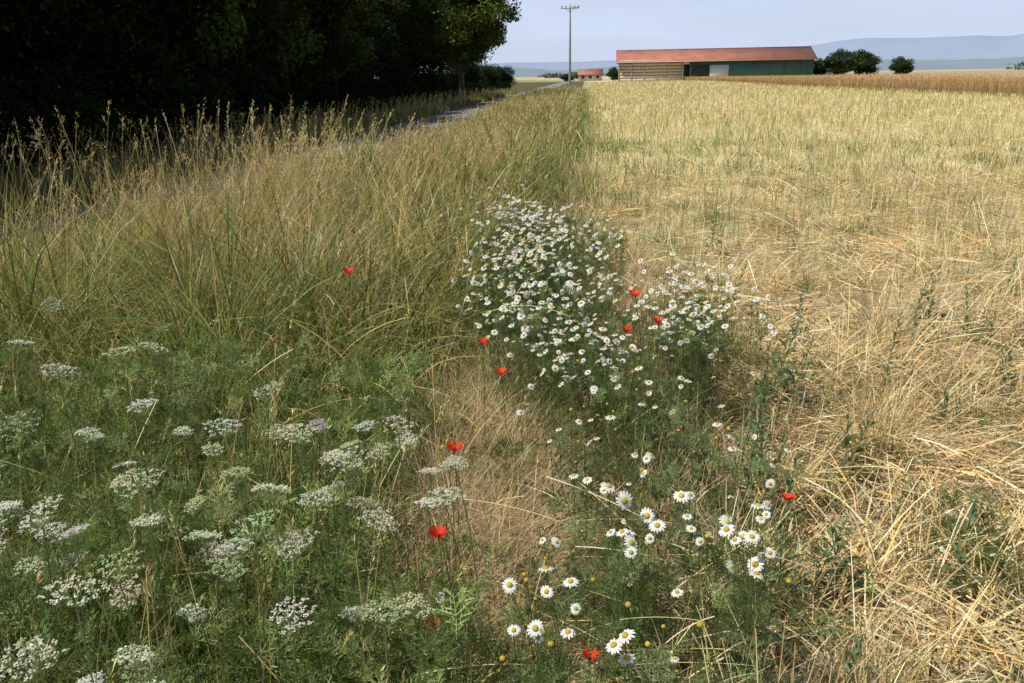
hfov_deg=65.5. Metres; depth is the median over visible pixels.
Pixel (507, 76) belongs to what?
hedge shrub
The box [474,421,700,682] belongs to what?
mayweed plant
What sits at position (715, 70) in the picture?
sliding door
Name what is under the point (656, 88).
stubble
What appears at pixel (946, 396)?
thistle weed
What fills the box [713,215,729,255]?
thistle weed
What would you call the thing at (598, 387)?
mayweed plant
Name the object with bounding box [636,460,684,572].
thistle weed
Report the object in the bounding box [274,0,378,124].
hedgerow tree
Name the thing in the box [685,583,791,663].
thistle weed
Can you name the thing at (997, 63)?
hills
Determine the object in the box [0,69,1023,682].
ground
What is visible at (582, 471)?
thistle weed
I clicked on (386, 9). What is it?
hedgerow tree
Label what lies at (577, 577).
thistle weed
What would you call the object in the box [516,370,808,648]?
mayweed plant
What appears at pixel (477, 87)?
hedge shrub
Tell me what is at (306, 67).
hedgerow tree
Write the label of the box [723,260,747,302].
thistle weed
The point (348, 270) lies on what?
poppy
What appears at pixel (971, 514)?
thistle weed
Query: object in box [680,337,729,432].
thistle weed
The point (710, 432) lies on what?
thistle weed
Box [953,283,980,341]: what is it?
thistle weed
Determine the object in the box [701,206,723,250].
thistle weed
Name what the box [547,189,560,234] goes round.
thistle weed
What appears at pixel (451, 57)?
ash tree
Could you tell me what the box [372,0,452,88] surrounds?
hedgerow tree
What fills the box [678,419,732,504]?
thistle weed
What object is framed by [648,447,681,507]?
thistle weed
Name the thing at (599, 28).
sky
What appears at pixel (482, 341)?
poppy
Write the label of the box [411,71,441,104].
hedge shrub
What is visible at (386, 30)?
hedgerow tree
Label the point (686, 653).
thistle weed
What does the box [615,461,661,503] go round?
thistle weed
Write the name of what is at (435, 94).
hedge shrub
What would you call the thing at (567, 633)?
mayweed plant
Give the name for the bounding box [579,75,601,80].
walls
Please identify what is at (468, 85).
hedge shrub
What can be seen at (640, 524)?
thistle weed
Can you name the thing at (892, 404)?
loose straw
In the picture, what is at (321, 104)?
hedge shrub
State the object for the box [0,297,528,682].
wild carrot plants
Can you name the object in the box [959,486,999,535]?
thistle weed
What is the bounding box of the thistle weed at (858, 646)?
[816,624,880,682]
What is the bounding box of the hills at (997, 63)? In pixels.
[374,57,1023,78]
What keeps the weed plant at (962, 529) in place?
on the ground at (524, 83)
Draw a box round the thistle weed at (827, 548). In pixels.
[796,510,854,611]
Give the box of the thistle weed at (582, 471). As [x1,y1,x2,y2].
[571,455,593,508]
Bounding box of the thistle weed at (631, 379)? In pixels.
[606,355,642,451]
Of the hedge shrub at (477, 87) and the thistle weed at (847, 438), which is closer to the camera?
the thistle weed at (847, 438)
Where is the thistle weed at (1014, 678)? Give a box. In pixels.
[989,668,1023,682]
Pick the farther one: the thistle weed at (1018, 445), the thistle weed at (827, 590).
the thistle weed at (1018, 445)
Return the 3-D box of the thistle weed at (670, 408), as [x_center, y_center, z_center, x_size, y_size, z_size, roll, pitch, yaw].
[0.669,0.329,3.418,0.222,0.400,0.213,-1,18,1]
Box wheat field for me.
[684,70,1023,96]
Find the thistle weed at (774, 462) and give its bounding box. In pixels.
[737,420,796,519]
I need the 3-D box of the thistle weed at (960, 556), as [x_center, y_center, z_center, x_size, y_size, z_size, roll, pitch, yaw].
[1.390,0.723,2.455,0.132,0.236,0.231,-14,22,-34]
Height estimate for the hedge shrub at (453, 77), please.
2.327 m
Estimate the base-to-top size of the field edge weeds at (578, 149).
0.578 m
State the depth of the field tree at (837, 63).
192.28 m
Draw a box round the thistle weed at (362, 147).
[347,124,375,183]
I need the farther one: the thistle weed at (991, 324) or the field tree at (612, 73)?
the field tree at (612, 73)
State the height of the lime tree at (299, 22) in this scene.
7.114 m
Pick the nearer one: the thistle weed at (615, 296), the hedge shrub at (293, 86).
the thistle weed at (615, 296)
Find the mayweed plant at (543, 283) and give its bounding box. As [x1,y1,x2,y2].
[438,184,729,485]
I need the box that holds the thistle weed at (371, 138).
[356,117,378,188]
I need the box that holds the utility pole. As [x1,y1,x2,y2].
[561,5,578,87]
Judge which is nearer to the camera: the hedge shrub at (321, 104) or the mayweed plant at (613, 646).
the mayweed plant at (613, 646)
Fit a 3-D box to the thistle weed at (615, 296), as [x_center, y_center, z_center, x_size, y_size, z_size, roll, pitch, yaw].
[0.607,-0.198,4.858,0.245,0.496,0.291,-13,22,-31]
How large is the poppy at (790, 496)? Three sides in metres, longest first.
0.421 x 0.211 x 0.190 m
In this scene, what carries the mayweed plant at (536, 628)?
on the ground at (524, 83)
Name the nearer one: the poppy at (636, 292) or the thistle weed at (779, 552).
the thistle weed at (779, 552)
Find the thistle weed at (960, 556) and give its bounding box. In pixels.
[920,540,996,618]
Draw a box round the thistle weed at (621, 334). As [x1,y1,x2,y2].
[587,306,639,428]
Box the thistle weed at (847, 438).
[818,412,887,477]
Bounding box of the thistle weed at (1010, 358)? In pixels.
[995,338,1022,380]
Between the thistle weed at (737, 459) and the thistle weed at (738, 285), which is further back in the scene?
the thistle weed at (738, 285)
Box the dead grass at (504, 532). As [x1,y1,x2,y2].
[202,142,888,682]
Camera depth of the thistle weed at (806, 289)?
5.82 m
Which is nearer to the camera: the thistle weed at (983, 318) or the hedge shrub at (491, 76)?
the thistle weed at (983, 318)
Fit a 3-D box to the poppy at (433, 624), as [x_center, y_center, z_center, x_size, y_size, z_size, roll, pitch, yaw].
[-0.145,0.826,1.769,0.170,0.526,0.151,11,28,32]
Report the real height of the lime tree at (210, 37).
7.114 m
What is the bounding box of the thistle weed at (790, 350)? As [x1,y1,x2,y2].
[761,310,805,399]
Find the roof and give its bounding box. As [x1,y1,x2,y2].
[577,69,602,74]
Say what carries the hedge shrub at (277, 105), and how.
on the ground at (524, 83)
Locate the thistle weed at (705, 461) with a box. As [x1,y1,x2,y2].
[686,441,722,485]
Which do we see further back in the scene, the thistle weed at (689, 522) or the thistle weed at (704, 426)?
the thistle weed at (704, 426)
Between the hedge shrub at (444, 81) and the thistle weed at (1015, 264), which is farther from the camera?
the hedge shrub at (444, 81)
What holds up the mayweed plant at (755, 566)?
on the ground at (524, 83)
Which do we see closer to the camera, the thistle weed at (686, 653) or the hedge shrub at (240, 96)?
the thistle weed at (686, 653)
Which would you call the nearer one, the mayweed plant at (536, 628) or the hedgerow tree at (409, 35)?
the mayweed plant at (536, 628)
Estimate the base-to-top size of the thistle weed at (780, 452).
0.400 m
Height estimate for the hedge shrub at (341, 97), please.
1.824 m
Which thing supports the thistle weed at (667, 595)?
on the ground at (524, 83)
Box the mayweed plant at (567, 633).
[511,628,678,682]
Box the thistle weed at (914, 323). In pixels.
[903,298,927,342]
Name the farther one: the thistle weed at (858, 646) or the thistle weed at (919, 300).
the thistle weed at (919, 300)
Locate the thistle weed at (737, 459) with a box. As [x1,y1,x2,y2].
[718,439,752,480]
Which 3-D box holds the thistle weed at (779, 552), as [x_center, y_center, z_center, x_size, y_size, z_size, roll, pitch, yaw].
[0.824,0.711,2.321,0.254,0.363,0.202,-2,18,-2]
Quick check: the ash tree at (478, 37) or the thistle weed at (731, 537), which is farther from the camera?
the ash tree at (478, 37)
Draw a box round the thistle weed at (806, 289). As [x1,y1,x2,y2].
[801,276,812,300]
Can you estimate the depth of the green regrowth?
4.17 m
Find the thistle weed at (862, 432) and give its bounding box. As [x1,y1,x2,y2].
[829,404,882,471]
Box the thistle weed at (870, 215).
[861,194,877,232]
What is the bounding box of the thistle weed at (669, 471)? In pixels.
[658,444,684,505]
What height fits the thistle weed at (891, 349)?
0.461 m
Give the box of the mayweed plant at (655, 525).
[546,474,696,682]
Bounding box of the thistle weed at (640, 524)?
[600,502,648,602]
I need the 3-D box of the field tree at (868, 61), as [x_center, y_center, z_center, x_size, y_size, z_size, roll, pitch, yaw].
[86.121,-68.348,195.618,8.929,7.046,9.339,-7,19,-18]
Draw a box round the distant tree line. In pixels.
[536,62,1023,77]
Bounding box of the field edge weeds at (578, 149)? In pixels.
[374,89,715,323]
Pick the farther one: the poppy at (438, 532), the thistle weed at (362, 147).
the thistle weed at (362, 147)
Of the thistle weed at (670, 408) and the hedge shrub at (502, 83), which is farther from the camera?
the hedge shrub at (502, 83)
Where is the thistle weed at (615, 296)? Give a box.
[600,272,624,326]
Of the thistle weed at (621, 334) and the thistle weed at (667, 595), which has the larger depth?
the thistle weed at (621, 334)
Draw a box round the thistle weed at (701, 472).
[673,419,743,533]
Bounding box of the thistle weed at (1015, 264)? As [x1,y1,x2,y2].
[1004,252,1019,279]
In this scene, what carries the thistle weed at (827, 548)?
on the ground at (524, 83)
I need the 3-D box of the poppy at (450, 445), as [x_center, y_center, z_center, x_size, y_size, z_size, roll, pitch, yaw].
[-0.158,0.575,2.359,0.220,0.629,0.198,1,19,7]
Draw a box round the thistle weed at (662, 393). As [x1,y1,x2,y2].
[639,368,690,464]
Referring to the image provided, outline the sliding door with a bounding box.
[710,65,728,76]
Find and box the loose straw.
[414,98,1023,682]
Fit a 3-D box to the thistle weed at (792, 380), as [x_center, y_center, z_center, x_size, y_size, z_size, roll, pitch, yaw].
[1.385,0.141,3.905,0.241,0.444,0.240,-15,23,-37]
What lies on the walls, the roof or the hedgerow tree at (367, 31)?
the roof
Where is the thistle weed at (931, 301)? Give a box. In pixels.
[910,273,950,319]
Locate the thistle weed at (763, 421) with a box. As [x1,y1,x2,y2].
[731,394,784,513]
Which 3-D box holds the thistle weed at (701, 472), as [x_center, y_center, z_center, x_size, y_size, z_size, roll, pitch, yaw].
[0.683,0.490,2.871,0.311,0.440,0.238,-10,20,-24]
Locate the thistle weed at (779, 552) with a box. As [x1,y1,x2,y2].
[760,526,826,630]
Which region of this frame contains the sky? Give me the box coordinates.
[481,0,1023,62]
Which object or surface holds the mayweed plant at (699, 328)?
on the ground at (524, 83)
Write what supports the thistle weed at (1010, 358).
on the ground at (524, 83)
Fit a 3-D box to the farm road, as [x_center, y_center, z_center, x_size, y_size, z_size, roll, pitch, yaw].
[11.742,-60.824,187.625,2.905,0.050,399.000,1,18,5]
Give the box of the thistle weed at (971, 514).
[915,493,1005,568]
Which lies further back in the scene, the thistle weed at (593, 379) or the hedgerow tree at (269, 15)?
the hedgerow tree at (269, 15)
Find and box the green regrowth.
[596,133,1023,682]
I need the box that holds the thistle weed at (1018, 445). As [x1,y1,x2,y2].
[1001,440,1023,449]
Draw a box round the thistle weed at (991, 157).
[984,144,995,167]
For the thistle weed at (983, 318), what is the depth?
5.03 m
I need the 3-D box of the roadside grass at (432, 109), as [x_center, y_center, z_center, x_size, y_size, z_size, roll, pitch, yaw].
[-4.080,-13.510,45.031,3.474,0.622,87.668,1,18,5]
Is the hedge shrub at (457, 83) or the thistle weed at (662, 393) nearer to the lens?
the thistle weed at (662, 393)
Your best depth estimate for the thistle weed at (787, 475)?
2.72 m
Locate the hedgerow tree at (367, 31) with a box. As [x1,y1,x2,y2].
[309,0,393,119]
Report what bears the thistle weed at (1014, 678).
on the ground at (524, 83)
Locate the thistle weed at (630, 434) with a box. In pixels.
[598,402,646,483]
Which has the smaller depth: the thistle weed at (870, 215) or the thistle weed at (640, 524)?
the thistle weed at (640, 524)
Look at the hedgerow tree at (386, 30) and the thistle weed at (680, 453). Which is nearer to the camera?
the thistle weed at (680, 453)
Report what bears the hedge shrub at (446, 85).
on the ground at (524, 83)
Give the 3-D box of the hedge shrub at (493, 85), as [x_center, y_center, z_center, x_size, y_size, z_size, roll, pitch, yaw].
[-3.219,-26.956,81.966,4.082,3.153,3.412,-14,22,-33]
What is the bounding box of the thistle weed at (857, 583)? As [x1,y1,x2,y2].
[797,517,889,595]
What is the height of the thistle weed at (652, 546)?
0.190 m
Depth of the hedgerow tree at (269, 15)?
22.72 m
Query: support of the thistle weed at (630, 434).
on the ground at (524, 83)
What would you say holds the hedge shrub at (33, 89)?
on the ground at (524, 83)
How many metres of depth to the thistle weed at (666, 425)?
3.18 m
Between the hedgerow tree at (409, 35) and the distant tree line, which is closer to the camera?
the hedgerow tree at (409, 35)
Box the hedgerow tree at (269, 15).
[128,0,299,138]
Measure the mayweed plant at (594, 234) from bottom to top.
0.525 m
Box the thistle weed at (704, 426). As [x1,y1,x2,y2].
[690,407,712,459]
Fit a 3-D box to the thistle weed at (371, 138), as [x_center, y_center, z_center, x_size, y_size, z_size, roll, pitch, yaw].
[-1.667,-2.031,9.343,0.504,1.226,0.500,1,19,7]
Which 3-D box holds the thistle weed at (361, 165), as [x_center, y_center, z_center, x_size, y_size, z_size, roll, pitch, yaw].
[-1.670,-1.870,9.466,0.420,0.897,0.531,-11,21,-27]
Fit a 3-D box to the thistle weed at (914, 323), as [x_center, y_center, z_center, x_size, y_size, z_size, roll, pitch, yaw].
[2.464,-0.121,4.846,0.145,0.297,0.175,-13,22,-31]
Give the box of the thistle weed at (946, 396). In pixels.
[916,386,961,427]
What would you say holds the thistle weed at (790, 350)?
on the ground at (524, 83)
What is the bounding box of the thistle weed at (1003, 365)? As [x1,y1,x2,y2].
[989,332,1013,386]
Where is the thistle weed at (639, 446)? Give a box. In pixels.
[620,415,650,488]
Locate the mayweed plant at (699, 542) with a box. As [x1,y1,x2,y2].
[633,491,741,682]
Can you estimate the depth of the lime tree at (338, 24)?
29.34 m
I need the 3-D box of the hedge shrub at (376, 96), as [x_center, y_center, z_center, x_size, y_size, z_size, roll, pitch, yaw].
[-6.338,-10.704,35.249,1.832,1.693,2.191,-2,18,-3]
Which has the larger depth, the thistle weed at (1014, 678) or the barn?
the barn
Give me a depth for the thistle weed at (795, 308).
5.32 m
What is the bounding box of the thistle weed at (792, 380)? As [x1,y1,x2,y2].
[771,333,818,407]
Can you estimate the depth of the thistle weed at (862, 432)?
3.29 m
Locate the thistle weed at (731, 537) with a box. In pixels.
[708,501,748,609]
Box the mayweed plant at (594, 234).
[567,212,632,285]
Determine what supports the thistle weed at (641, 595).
on the ground at (524, 83)
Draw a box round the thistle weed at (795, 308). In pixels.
[790,288,808,322]
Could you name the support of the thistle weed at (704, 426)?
on the ground at (524, 83)
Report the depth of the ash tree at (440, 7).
45.06 m
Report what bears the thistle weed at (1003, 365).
on the ground at (524, 83)
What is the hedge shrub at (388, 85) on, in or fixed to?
on the ground at (524, 83)
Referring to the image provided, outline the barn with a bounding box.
[616,46,817,81]
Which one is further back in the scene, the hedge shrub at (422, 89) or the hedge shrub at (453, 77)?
the hedge shrub at (453, 77)
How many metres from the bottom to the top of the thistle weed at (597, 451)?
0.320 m
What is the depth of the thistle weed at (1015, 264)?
6.30 m
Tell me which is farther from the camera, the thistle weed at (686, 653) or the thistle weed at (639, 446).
the thistle weed at (639, 446)
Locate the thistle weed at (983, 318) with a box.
[973,304,990,330]
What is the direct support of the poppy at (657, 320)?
on the ground at (524, 83)
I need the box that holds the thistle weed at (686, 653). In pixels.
[656,628,696,670]
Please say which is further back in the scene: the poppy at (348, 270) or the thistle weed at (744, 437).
the poppy at (348, 270)
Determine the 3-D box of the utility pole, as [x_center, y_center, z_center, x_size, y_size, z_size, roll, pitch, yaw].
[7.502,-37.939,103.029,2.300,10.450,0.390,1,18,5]
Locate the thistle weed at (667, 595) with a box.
[657,572,678,618]
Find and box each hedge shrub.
[0,55,125,178]
[0,93,47,175]
[84,69,207,162]
[128,68,238,148]
[176,61,277,134]
[224,66,311,131]
[245,65,321,128]
[294,84,333,128]
[311,77,359,121]
[326,71,375,118]
[354,81,388,113]
[366,79,401,112]
[376,67,422,110]
[395,78,421,105]
[407,76,433,103]
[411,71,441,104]
[423,81,442,101]
[432,74,450,101]
[436,69,461,98]
[439,78,452,98]
[450,71,477,96]
[451,79,468,90]
[452,64,482,93]
[472,64,488,91]
[476,63,501,90]
[480,64,498,92]
[489,64,513,87]
[497,75,508,90]
[502,66,516,89]
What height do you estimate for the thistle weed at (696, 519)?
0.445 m
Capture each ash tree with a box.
[391,0,469,64]
[427,2,494,72]
[432,0,522,96]
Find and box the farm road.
[0,80,573,268]
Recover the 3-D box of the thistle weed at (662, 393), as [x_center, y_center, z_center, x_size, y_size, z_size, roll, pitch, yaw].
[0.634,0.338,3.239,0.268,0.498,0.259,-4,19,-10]
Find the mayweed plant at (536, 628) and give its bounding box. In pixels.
[402,537,594,682]
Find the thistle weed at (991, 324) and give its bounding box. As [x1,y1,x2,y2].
[977,310,1006,348]
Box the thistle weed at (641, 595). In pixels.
[596,549,679,637]
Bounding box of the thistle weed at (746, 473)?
[696,421,770,563]
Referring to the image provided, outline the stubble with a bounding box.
[558,80,1023,682]
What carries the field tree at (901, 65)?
on the ground at (524, 83)
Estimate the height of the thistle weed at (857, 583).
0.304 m
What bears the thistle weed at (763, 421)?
on the ground at (524, 83)
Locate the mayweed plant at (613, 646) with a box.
[571,577,723,682]
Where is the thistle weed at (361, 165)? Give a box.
[354,145,371,183]
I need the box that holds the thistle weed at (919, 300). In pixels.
[903,280,928,325]
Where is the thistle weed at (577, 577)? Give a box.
[547,544,608,650]
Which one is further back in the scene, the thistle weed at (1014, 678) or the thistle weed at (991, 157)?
the thistle weed at (991, 157)
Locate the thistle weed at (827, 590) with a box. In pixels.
[797,563,850,610]
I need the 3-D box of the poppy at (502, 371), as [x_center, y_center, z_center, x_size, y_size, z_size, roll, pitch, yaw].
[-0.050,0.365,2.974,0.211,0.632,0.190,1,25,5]
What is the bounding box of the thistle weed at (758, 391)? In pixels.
[725,370,785,446]
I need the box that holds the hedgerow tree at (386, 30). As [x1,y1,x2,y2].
[309,0,405,88]
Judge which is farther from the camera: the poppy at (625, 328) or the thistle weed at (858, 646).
the poppy at (625, 328)
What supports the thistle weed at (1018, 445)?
on the ground at (524, 83)
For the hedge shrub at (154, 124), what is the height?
2.000 m
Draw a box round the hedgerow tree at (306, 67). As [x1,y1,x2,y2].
[179,0,337,130]
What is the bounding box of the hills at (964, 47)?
[421,34,1023,70]
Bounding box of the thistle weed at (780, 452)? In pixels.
[734,414,795,495]
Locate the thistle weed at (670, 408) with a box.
[655,378,689,446]
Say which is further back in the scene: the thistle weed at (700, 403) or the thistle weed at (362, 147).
the thistle weed at (362, 147)
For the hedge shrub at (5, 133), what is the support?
on the ground at (524, 83)
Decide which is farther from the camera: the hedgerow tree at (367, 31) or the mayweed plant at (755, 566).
the hedgerow tree at (367, 31)
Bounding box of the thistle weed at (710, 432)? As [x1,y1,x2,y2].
[695,418,716,479]
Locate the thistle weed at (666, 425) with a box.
[635,392,687,480]
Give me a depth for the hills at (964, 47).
9684.88 m
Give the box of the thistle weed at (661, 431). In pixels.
[649,407,675,460]
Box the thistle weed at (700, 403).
[688,329,720,432]
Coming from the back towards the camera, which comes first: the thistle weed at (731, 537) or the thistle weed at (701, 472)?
the thistle weed at (701, 472)
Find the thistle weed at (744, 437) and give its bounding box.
[704,394,773,498]
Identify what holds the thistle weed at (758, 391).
on the ground at (524, 83)
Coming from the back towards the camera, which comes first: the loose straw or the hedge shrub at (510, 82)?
the hedge shrub at (510, 82)
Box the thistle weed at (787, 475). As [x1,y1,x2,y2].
[752,450,827,559]
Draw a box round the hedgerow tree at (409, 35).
[368,0,434,90]
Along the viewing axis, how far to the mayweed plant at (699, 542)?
1.91 m
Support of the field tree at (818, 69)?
on the ground at (524, 83)
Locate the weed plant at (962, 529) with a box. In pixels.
[905,481,1023,588]
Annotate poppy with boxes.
[334,267,385,385]
[409,525,480,682]
[421,440,494,593]
[425,616,441,677]
[462,337,505,474]
[474,367,523,496]
[582,648,597,673]
[603,289,664,408]
[610,325,663,474]
[630,316,675,455]
[742,493,808,591]
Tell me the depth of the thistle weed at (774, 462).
2.86 m
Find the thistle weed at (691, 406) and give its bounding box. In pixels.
[673,401,699,444]
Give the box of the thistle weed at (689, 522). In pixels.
[668,483,721,568]
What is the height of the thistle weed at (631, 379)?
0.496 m
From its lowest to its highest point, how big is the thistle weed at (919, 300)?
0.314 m
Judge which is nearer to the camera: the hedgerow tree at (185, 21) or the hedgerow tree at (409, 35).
the hedgerow tree at (185, 21)
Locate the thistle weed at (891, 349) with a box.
[872,310,907,392]
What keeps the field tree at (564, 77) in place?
on the ground at (524, 83)
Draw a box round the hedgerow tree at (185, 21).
[34,0,270,148]
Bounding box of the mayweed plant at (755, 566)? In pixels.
[647,495,843,682]
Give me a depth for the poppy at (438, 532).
1.82 m
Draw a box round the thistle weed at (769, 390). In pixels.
[762,358,781,406]
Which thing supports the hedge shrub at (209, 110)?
on the ground at (524, 83)
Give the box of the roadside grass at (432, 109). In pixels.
[0,88,521,223]
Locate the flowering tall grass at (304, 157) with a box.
[0,85,597,682]
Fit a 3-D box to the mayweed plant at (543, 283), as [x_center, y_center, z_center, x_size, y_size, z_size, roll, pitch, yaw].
[0.157,-0.434,5.246,1.353,0.715,4.602,-3,18,-6]
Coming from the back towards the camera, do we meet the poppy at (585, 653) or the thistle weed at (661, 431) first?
the thistle weed at (661, 431)
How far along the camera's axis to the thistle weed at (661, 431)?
3.27 m
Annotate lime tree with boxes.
[129,0,256,137]
[248,0,327,127]
[305,0,385,119]
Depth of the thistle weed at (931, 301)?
5.29 m
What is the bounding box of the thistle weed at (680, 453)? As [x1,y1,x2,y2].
[670,431,691,474]
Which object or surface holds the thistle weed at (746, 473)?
on the ground at (524, 83)
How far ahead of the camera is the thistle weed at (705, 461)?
3.19 m
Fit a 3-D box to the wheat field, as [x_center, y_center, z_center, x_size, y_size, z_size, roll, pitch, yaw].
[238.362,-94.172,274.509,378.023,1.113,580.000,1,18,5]
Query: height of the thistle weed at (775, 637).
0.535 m
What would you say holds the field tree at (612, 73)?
on the ground at (524, 83)
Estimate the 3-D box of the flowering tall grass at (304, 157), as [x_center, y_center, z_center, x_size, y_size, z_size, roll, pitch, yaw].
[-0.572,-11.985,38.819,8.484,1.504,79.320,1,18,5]
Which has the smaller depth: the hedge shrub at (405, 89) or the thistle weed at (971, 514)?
the thistle weed at (971, 514)
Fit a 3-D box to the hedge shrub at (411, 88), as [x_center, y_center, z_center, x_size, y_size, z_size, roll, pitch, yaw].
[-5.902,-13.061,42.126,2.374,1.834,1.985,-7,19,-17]
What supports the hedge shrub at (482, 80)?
on the ground at (524, 83)
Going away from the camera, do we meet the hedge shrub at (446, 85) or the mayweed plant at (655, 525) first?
the mayweed plant at (655, 525)
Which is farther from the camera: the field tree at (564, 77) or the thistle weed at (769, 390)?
the field tree at (564, 77)
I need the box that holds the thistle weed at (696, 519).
[653,485,715,612]
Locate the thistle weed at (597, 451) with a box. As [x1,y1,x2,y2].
[571,425,607,495]
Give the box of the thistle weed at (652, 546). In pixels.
[635,530,669,560]
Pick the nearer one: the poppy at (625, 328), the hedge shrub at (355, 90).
the poppy at (625, 328)
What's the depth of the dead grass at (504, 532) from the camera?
2.79 m
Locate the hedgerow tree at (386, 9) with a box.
[360,0,411,113]
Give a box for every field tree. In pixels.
[559,74,574,81]
[605,67,617,80]
[813,58,830,75]
[819,48,858,74]
[849,48,881,74]
[888,56,915,73]
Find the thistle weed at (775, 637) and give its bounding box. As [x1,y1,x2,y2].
[703,568,786,682]
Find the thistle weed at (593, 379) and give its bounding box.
[564,327,607,414]
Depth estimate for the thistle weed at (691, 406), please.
3.46 m
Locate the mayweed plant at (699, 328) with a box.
[577,252,811,448]
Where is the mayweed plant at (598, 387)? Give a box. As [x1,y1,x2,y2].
[497,310,694,552]
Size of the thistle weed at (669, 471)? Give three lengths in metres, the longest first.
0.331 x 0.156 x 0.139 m

